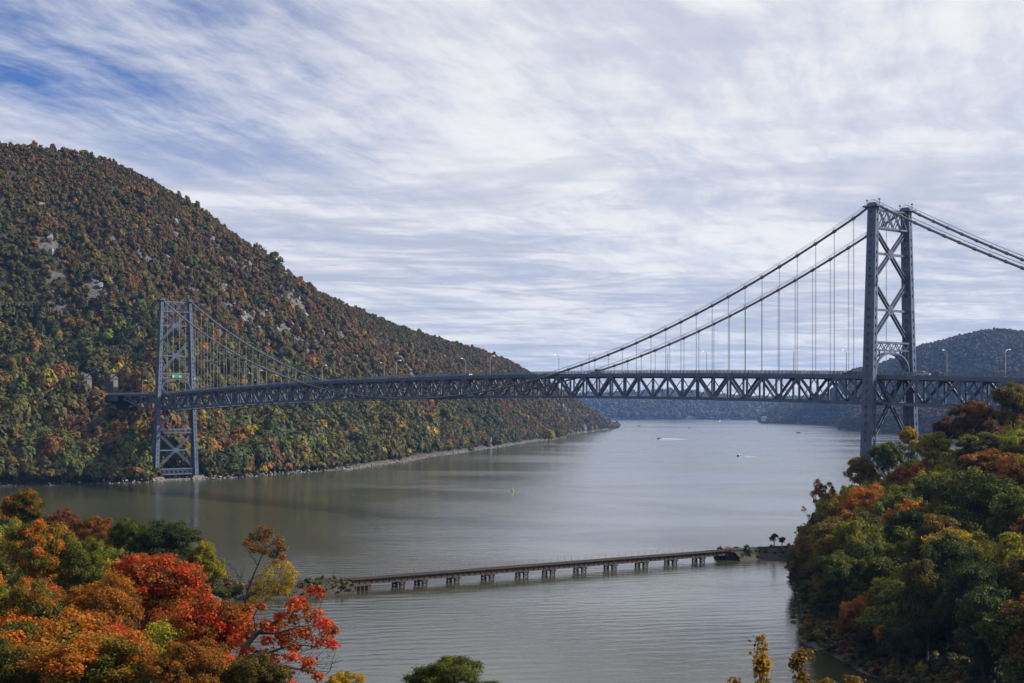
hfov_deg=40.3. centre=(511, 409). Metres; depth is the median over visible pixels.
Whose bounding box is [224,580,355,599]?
causeway
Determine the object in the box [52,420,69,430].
slope tree
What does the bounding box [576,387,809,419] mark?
hills
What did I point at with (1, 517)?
broadleaf tree
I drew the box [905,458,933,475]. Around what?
broadleaf tree
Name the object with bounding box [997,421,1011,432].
broadleaf tree
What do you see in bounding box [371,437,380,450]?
slope tree
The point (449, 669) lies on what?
broadleaf tree
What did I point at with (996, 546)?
broadleaf tree
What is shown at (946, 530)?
broadleaf tree
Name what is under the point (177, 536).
broadleaf tree
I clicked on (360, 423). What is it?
slope tree
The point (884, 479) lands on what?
broadleaf tree
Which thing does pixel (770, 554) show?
causeway
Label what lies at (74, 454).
slope tree
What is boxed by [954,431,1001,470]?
broadleaf tree
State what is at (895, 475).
broadleaf tree
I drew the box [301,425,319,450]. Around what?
slope tree
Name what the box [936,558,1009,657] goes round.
broadleaf tree
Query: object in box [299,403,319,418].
slope tree
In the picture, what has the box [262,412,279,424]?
slope tree
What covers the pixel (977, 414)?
broadleaf tree
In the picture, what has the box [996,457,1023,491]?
broadleaf tree
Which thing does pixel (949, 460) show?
broadleaf tree
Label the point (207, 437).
slope tree
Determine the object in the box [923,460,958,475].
broadleaf tree
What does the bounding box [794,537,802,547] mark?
broadleaf tree
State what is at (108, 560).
broadleaf tree
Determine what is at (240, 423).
slope tree
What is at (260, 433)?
slope tree
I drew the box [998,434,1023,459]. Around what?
broadleaf tree
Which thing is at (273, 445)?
slope tree
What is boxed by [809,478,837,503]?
broadleaf tree
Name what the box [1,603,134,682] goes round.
broadleaf tree
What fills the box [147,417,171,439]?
slope tree
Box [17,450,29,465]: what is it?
slope tree
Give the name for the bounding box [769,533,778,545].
bush
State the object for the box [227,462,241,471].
slope tree
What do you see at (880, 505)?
broadleaf tree
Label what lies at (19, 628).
broadleaf tree
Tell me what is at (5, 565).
broadleaf tree
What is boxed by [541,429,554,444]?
slope tree
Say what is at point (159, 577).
broadleaf tree
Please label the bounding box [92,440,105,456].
slope tree
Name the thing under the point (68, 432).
slope tree
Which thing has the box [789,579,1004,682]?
bank
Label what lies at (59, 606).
broadleaf tree
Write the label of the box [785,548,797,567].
broadleaf tree
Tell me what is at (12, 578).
broadleaf tree
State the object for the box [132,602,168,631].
broadleaf tree
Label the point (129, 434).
slope tree
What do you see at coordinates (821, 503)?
broadleaf tree
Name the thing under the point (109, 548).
broadleaf tree
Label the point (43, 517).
broadleaf tree
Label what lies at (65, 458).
slope tree
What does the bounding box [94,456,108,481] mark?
slope tree
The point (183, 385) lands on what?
slope tree
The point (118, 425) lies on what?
slope tree
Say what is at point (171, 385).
slope tree
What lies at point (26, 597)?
broadleaf tree
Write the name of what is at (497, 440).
slope tree
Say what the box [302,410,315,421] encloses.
slope tree
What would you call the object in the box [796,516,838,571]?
broadleaf tree
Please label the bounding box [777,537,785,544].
bush
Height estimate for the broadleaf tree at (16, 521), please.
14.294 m
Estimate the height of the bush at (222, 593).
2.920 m
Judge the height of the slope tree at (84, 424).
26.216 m
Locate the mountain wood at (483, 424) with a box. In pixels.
[320,291,620,444]
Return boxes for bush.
[211,588,232,601]
[231,585,243,598]
[248,588,263,598]
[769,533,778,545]
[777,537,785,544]
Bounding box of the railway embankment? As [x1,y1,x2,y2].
[323,438,547,470]
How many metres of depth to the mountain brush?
1210.98 m
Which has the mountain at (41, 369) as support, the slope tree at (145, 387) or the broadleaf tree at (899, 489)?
the slope tree at (145, 387)
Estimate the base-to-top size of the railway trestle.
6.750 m
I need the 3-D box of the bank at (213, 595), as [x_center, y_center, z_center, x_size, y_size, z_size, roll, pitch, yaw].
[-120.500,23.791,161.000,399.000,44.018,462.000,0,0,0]
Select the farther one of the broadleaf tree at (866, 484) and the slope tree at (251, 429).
the slope tree at (251, 429)
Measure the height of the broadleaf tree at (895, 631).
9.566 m
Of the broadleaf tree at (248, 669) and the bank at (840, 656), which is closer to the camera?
the broadleaf tree at (248, 669)
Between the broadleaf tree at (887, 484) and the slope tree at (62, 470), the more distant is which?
the slope tree at (62, 470)
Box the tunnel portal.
[484,437,491,445]
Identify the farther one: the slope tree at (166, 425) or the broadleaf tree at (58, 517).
the slope tree at (166, 425)
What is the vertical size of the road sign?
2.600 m
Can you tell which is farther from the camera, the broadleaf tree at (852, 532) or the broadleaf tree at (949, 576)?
the broadleaf tree at (852, 532)
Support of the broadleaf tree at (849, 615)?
on the bank at (840, 656)
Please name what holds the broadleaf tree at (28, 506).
on the bank at (213, 595)
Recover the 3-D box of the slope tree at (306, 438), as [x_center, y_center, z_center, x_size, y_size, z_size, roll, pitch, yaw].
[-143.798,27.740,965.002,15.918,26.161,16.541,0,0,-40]
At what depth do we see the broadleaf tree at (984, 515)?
265.66 m
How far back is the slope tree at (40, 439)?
788.54 m
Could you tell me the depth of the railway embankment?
1203.60 m
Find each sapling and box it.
[727,633,775,682]
[788,646,866,682]
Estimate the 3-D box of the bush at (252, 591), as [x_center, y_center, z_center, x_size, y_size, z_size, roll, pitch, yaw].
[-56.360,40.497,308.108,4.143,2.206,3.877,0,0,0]
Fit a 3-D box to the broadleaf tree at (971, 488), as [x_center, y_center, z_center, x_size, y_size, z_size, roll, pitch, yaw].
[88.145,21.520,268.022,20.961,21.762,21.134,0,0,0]
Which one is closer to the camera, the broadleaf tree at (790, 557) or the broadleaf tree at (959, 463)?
the broadleaf tree at (790, 557)
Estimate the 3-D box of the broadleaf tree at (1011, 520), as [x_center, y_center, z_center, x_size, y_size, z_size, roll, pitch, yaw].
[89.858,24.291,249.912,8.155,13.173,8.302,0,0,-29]
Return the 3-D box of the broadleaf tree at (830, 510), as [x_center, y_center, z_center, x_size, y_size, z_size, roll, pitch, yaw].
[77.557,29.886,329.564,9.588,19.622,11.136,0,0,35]
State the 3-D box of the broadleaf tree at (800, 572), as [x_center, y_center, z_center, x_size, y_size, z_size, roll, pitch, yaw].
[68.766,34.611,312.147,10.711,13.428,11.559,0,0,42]
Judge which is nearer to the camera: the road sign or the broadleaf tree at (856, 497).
the broadleaf tree at (856, 497)
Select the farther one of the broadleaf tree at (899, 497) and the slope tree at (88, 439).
the slope tree at (88, 439)
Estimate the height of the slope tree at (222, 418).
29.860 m
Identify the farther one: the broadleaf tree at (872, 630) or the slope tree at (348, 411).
the slope tree at (348, 411)
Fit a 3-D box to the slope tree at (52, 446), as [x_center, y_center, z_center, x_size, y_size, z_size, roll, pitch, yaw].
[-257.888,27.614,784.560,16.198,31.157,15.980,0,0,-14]
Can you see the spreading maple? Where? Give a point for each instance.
(269, 626)
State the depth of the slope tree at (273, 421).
978.73 m
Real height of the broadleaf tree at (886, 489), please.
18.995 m
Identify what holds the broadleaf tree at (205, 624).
on the bank at (213, 595)
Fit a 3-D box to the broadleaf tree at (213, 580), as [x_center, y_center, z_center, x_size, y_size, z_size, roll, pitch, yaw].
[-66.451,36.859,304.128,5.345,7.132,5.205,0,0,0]
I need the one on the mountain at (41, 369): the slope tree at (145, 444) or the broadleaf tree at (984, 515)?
the slope tree at (145, 444)
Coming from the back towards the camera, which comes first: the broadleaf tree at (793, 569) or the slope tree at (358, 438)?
the slope tree at (358, 438)
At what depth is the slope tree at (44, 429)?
809.46 m
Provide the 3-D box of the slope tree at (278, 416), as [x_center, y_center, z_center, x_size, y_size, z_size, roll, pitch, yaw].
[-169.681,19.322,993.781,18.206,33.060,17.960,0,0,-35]
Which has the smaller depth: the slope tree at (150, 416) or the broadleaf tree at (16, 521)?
the broadleaf tree at (16, 521)
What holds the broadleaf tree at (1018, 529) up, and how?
on the bank at (840, 656)
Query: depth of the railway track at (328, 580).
318.76 m
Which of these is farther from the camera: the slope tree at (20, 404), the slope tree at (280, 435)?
the slope tree at (280, 435)
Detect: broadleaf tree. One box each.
[0,486,46,524]
[0,510,8,520]
[0,517,18,533]
[0,523,19,541]
[0,528,16,561]
[0,550,20,587]
[0,565,31,591]
[0,572,8,592]
[0,576,73,628]
[0,582,9,598]
[0,613,15,634]
[0,615,105,682]
[0,636,49,682]
[1,519,71,579]
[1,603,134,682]
[4,515,21,525]
[12,571,78,597]
[13,575,66,607]
[22,630,163,682]
[26,512,52,525]
[41,597,67,620]
[45,506,80,533]
[49,522,76,546]
[50,535,110,595]
[60,572,144,630]
[62,608,158,682]
[70,516,114,552]
[87,558,126,583]
[103,544,123,550]
[103,552,211,631]
[104,545,142,561]
[105,517,153,555]
[121,573,191,614]
[132,518,202,561]
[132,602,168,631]
[142,619,189,677]
[144,639,230,682]
[161,544,194,558]
[166,593,257,678]
[182,540,225,585]
[192,593,205,604]
[202,564,216,583]
[217,652,292,682]
[324,669,365,682]
[398,655,501,682]
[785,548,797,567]
[787,559,797,580]
[790,535,811,580]
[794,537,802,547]
[795,557,808,570]
[795,570,813,589]
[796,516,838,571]
[797,579,826,606]
[799,522,819,544]
[803,517,844,572]
[805,513,815,524]
[806,535,845,611]
[807,574,833,615]
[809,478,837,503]
[810,542,837,607]
[811,521,842,542]
[813,494,842,511]
[813,503,834,524]
[813,549,868,621]
[819,495,843,522]
[829,520,875,583]
[829,522,903,585]
[830,532,907,604]
[833,505,843,517]
[835,600,872,652]
[838,510,849,522]
[839,484,853,500]
[839,506,885,529]
[839,594,874,639]
[841,482,884,517]
[842,455,881,485]
[845,518,865,530]
[851,479,871,491]
[853,580,939,652]
[863,605,882,655]
[867,440,907,472]
[867,560,919,599]
[868,489,895,528]
[868,577,929,610]
[873,623,909,657]
[878,481,892,489]
[879,497,922,524]
[879,617,921,668]
[880,477,897,487]
[880,484,898,494]
[881,490,928,526]
[883,502,927,549]
[884,465,917,485]
[887,482,926,503]
[889,521,923,560]
[896,558,951,663]
[897,454,920,466]
[898,426,918,463]
[904,510,962,564]
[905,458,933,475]
[908,474,939,502]
[909,431,955,465]
[911,468,939,497]
[917,495,949,517]
[918,531,980,628]
[919,526,975,622]
[922,451,933,469]
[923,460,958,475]
[924,465,1017,537]
[929,559,973,629]
[931,416,958,462]
[933,449,960,464]
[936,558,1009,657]
[943,566,965,617]
[946,399,1000,439]
[949,447,982,469]
[950,448,1014,475]
[952,581,1014,677]
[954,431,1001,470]
[954,530,998,559]
[965,643,1013,680]
[966,505,997,540]
[971,553,1012,599]
[971,600,1023,682]
[979,531,1023,568]
[979,543,1000,562]
[986,486,1023,544]
[990,381,1023,431]
[993,546,1023,575]
[994,453,1021,475]
[994,510,1020,538]
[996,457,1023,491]
[996,551,1023,602]
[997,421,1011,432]
[997,429,1023,452]
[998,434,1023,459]
[999,592,1023,675]
[1000,427,1022,435]
[1005,419,1023,430]
[1009,516,1023,549]
[1011,499,1023,523]
[1014,455,1023,461]
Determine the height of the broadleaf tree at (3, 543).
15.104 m
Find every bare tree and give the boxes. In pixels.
[226,521,301,654]
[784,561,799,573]
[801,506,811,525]
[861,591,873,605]
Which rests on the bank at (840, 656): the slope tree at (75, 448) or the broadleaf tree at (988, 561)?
the broadleaf tree at (988, 561)
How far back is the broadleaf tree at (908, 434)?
391.04 m
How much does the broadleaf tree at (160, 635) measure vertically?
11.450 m
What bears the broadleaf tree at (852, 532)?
on the bank at (840, 656)
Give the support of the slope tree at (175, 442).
on the mountain at (41, 369)
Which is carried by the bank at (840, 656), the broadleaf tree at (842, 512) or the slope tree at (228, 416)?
the broadleaf tree at (842, 512)
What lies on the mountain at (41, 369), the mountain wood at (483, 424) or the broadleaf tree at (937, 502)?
the mountain wood at (483, 424)
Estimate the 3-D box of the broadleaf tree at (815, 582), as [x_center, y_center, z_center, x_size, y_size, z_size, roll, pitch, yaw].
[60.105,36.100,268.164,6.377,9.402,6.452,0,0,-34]
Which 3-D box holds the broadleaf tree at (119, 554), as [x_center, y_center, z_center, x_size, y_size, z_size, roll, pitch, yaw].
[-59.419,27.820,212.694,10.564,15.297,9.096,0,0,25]
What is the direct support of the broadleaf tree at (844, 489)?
on the bank at (840, 656)
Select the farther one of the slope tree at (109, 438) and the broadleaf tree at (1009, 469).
the slope tree at (109, 438)
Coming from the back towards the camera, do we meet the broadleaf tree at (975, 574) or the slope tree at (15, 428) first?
the slope tree at (15, 428)
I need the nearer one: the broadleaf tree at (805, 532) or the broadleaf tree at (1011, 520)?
the broadleaf tree at (1011, 520)
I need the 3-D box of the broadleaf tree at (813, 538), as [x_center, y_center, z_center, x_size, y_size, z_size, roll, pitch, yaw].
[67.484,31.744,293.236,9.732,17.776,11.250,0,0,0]
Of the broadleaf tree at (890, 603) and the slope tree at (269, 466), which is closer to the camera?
the broadleaf tree at (890, 603)
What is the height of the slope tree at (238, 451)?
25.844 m
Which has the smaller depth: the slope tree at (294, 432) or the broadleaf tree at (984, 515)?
the broadleaf tree at (984, 515)
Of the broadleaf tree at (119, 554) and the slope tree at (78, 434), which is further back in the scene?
the slope tree at (78, 434)
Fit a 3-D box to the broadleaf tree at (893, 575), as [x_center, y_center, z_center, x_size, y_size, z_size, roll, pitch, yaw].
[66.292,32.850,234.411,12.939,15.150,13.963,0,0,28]
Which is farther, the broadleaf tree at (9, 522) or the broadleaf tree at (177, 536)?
the broadleaf tree at (9, 522)
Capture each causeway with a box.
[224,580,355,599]
[714,547,791,560]
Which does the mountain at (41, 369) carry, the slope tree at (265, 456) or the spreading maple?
the slope tree at (265, 456)
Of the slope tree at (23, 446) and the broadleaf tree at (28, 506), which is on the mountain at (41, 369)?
the slope tree at (23, 446)
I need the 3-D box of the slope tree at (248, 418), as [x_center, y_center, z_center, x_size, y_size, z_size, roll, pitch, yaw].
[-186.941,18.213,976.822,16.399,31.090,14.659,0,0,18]
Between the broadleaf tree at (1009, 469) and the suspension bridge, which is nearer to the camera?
the broadleaf tree at (1009, 469)
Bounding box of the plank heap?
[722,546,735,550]
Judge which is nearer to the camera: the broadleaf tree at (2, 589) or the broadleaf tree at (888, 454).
the broadleaf tree at (2, 589)
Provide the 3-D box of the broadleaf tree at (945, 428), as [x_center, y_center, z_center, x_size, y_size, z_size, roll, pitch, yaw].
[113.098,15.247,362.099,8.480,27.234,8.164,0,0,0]
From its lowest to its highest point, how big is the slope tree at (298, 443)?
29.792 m
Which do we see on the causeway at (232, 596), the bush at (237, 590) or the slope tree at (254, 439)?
the bush at (237, 590)
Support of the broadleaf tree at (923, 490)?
on the bank at (840, 656)
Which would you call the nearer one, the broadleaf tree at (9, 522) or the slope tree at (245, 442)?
the broadleaf tree at (9, 522)
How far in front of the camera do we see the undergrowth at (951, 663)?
224.18 m
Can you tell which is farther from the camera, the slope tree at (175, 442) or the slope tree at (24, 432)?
the slope tree at (175, 442)
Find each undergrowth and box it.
[199,572,238,607]
[786,533,1023,682]
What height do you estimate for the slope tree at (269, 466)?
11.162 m
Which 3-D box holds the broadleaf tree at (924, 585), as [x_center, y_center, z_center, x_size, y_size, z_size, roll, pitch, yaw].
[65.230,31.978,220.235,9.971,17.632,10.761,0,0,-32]
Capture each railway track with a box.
[222,578,346,586]
[757,545,795,547]
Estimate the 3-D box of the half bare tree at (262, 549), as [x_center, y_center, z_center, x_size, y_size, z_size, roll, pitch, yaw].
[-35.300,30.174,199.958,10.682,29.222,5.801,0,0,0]
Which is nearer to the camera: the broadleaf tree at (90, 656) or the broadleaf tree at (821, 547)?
the broadleaf tree at (90, 656)
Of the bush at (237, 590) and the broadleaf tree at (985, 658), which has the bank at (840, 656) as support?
the broadleaf tree at (985, 658)
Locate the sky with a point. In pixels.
(529, 183)
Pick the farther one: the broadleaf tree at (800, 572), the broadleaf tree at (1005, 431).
the broadleaf tree at (1005, 431)
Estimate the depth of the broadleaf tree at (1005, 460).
308.43 m
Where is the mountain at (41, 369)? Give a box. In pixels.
[0,140,614,485]
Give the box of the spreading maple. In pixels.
[220,566,344,682]
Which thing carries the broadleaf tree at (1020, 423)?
on the bank at (840, 656)
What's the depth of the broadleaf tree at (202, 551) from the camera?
206.97 m
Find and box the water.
[0,420,974,682]
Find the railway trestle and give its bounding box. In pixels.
[345,545,763,590]
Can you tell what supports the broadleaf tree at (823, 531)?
on the bank at (840, 656)
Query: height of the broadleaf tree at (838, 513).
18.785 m
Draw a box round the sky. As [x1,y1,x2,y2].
[0,0,1023,396]
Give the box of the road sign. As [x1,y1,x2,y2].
[172,374,181,377]
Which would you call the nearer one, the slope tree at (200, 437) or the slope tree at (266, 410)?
the slope tree at (200, 437)
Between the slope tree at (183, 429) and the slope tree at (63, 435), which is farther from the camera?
the slope tree at (183, 429)
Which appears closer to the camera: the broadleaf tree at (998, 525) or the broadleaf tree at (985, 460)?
the broadleaf tree at (998, 525)
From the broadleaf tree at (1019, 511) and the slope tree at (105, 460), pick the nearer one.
the broadleaf tree at (1019, 511)
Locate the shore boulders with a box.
[0,439,552,485]
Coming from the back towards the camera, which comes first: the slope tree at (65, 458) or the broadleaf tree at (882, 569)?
the slope tree at (65, 458)
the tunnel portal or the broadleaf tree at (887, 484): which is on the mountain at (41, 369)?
the tunnel portal
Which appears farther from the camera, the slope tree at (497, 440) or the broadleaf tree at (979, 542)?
the slope tree at (497, 440)
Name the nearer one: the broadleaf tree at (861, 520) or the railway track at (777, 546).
the broadleaf tree at (861, 520)
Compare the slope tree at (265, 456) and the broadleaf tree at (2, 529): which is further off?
the slope tree at (265, 456)
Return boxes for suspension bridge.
[78,198,1023,485]
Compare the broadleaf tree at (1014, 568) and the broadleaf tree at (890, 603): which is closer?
the broadleaf tree at (1014, 568)
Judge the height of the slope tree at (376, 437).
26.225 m
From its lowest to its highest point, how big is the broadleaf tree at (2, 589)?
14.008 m
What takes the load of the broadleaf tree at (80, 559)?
on the bank at (213, 595)
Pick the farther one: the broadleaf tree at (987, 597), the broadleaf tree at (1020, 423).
the broadleaf tree at (1020, 423)
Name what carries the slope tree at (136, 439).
on the mountain at (41, 369)
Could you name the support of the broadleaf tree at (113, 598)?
on the bank at (213, 595)
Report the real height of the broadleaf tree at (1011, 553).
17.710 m
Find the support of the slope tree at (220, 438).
on the mountain at (41, 369)
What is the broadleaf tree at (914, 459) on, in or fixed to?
on the bank at (840, 656)
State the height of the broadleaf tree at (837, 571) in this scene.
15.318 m
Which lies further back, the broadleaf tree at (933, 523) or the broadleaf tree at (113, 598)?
the broadleaf tree at (933, 523)
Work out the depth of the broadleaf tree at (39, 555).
148.29 m
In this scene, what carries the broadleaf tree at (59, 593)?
on the bank at (213, 595)
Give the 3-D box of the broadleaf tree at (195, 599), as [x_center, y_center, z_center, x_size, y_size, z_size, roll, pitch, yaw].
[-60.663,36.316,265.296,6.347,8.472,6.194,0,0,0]
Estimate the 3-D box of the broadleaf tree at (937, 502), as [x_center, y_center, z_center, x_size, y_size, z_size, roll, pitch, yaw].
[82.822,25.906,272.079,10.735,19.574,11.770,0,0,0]
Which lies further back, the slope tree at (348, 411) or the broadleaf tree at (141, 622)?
the slope tree at (348, 411)
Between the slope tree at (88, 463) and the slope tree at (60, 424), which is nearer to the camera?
the slope tree at (88, 463)
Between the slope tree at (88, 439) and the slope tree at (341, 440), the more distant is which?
the slope tree at (341, 440)
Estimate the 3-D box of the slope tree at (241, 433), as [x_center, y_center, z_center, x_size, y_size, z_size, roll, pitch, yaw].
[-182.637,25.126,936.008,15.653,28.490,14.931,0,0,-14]
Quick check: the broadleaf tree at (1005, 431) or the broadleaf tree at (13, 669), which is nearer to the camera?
the broadleaf tree at (13, 669)
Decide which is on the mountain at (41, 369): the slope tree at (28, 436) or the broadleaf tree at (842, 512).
the slope tree at (28, 436)
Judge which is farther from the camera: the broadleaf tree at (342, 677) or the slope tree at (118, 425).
the slope tree at (118, 425)
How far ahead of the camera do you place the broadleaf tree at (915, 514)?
264.12 m
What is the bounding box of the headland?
[757,327,1023,425]
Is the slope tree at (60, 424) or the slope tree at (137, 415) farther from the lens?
the slope tree at (137, 415)
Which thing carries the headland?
on the water
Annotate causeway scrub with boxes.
[224,543,793,598]
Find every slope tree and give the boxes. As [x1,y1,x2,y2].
[0,450,18,467]
[3,392,31,420]
[7,424,24,438]
[12,438,36,459]
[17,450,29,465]
[19,424,31,435]
[24,434,36,442]
[27,437,39,452]
[34,431,58,448]
[36,426,52,432]
[38,432,67,457]
[46,462,69,481]
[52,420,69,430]
[53,449,77,481]
[55,432,75,441]
[60,439,76,448]
[61,430,80,437]
[62,437,80,451]
[70,448,80,460]
[71,418,90,430]
[73,431,82,438]
[74,436,92,451]
[80,452,95,480]
[86,417,114,435]
[86,426,105,442]
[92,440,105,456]
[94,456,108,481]
[101,430,124,449]
[107,437,140,464]
[109,419,127,435]
[121,429,141,444]
[124,463,143,480]
[127,404,144,417]
[129,410,150,429]
[132,435,143,442]
[133,438,152,455]
[135,383,154,399]
[136,450,153,469]
[144,404,163,421]
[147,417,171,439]
[160,434,183,462]
[161,378,179,392]
[164,428,182,440]
[169,400,188,420]
[176,424,189,435]
[180,383,196,399]
[197,432,216,440]
[197,433,204,441]
[208,429,226,447]
[209,438,221,451]
[210,452,229,477]
[211,408,228,423]
[222,410,230,421]
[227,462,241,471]
[229,419,249,428]
[230,426,248,439]
[230,444,243,476]
[237,442,255,475]
[239,440,250,447]
[240,414,251,425]
[244,424,259,437]
[247,435,262,444]
[250,440,273,474]
[252,429,271,440]
[261,405,281,415]
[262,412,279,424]
[263,414,284,426]
[263,439,280,472]
[264,415,281,429]
[266,461,274,473]
[268,426,285,441]
[282,404,302,411]
[282,420,295,430]
[288,430,299,437]
[289,436,310,460]
[297,431,312,449]
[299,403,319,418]
[299,418,320,431]
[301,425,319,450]
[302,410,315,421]
[315,421,327,435]
[318,432,328,446]
[327,433,349,451]
[344,406,358,416]
[347,415,366,431]
[348,430,369,452]
[349,417,359,431]
[366,432,381,445]
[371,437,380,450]
[468,446,474,453]
[491,437,503,450]
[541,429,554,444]
[553,428,564,441]
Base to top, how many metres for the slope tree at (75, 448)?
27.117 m
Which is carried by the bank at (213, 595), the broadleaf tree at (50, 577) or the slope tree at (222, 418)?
the broadleaf tree at (50, 577)
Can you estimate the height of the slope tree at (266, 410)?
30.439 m
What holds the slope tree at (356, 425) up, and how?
on the mountain at (41, 369)
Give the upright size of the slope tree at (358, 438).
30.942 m
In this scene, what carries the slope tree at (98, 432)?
on the mountain at (41, 369)
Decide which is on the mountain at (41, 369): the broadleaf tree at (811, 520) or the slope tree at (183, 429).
the slope tree at (183, 429)
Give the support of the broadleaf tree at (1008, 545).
on the bank at (840, 656)
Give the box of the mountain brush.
[0,143,561,481]
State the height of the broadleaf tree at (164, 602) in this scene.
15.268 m
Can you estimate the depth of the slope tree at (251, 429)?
953.76 m
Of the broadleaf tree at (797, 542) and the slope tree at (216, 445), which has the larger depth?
the slope tree at (216, 445)
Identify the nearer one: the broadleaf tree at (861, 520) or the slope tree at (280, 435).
the broadleaf tree at (861, 520)
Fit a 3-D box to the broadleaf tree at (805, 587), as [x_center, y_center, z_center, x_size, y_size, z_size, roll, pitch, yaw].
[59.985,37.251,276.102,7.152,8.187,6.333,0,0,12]
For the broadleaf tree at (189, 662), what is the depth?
73.36 m
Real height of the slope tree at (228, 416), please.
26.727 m
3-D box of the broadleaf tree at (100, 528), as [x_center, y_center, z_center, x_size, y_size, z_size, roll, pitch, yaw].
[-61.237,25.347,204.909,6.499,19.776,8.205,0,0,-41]
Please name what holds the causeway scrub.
on the bank at (213, 595)
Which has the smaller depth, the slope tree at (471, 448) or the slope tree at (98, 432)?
the slope tree at (98, 432)
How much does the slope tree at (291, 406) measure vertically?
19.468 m
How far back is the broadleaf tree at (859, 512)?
292.97 m
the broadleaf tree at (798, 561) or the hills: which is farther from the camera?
the hills
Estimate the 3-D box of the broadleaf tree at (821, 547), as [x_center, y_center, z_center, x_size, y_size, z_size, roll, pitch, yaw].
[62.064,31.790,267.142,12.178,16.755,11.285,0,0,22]
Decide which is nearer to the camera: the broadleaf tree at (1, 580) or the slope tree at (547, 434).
the broadleaf tree at (1, 580)
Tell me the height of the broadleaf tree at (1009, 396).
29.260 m
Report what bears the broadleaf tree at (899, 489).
on the bank at (840, 656)
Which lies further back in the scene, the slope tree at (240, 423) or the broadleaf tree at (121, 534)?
the slope tree at (240, 423)
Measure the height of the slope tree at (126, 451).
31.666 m
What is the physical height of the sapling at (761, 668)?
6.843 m
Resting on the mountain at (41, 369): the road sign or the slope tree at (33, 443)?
the slope tree at (33, 443)
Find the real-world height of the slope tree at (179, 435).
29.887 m
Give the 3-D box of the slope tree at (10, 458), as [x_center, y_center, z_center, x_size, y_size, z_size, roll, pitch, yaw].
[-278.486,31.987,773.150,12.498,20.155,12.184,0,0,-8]
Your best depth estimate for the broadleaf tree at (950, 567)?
226.78 m
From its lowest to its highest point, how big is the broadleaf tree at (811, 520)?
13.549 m
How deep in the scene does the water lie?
446.86 m
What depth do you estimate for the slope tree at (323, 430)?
1026.44 m
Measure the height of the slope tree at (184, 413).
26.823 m
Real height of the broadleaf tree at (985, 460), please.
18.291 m
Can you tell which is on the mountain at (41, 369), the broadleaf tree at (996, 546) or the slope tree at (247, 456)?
the slope tree at (247, 456)
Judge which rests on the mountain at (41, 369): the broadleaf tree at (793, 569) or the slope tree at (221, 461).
the slope tree at (221, 461)
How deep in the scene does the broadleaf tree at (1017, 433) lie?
328.84 m
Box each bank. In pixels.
[209,580,224,601]
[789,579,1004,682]
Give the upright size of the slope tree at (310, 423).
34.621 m
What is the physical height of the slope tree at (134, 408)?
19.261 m
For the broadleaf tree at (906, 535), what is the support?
on the bank at (840, 656)
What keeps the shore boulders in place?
on the mountain at (41, 369)
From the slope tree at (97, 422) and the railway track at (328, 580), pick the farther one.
the slope tree at (97, 422)
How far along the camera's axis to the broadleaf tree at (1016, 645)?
196.96 m
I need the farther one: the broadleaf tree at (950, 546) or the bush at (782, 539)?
the bush at (782, 539)
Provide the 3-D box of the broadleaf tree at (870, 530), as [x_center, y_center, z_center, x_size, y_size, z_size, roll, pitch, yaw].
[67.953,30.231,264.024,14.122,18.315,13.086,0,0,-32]
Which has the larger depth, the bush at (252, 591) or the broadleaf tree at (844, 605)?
the bush at (252, 591)
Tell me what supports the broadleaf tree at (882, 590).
on the bank at (840, 656)
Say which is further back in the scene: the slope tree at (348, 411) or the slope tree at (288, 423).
the slope tree at (348, 411)
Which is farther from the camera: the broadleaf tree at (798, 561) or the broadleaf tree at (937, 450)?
the broadleaf tree at (937, 450)
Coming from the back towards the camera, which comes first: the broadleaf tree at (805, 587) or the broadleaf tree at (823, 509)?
the broadleaf tree at (823, 509)
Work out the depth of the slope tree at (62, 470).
774.87 m
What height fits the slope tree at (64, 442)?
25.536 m
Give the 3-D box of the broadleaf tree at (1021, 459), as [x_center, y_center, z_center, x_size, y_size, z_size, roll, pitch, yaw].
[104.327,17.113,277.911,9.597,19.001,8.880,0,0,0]
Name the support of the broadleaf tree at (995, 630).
on the bank at (840, 656)
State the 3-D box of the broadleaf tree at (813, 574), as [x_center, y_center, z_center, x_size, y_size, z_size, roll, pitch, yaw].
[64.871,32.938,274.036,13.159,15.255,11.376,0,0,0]
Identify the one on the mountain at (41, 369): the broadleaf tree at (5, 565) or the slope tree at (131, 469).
the slope tree at (131, 469)
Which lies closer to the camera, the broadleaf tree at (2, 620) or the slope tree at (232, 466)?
the broadleaf tree at (2, 620)
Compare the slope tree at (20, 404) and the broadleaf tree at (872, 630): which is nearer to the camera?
the broadleaf tree at (872, 630)
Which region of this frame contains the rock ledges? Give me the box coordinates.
[39,201,586,428]
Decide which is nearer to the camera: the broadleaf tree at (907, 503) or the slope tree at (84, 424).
the broadleaf tree at (907, 503)
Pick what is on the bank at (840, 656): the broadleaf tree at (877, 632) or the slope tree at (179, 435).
the broadleaf tree at (877, 632)

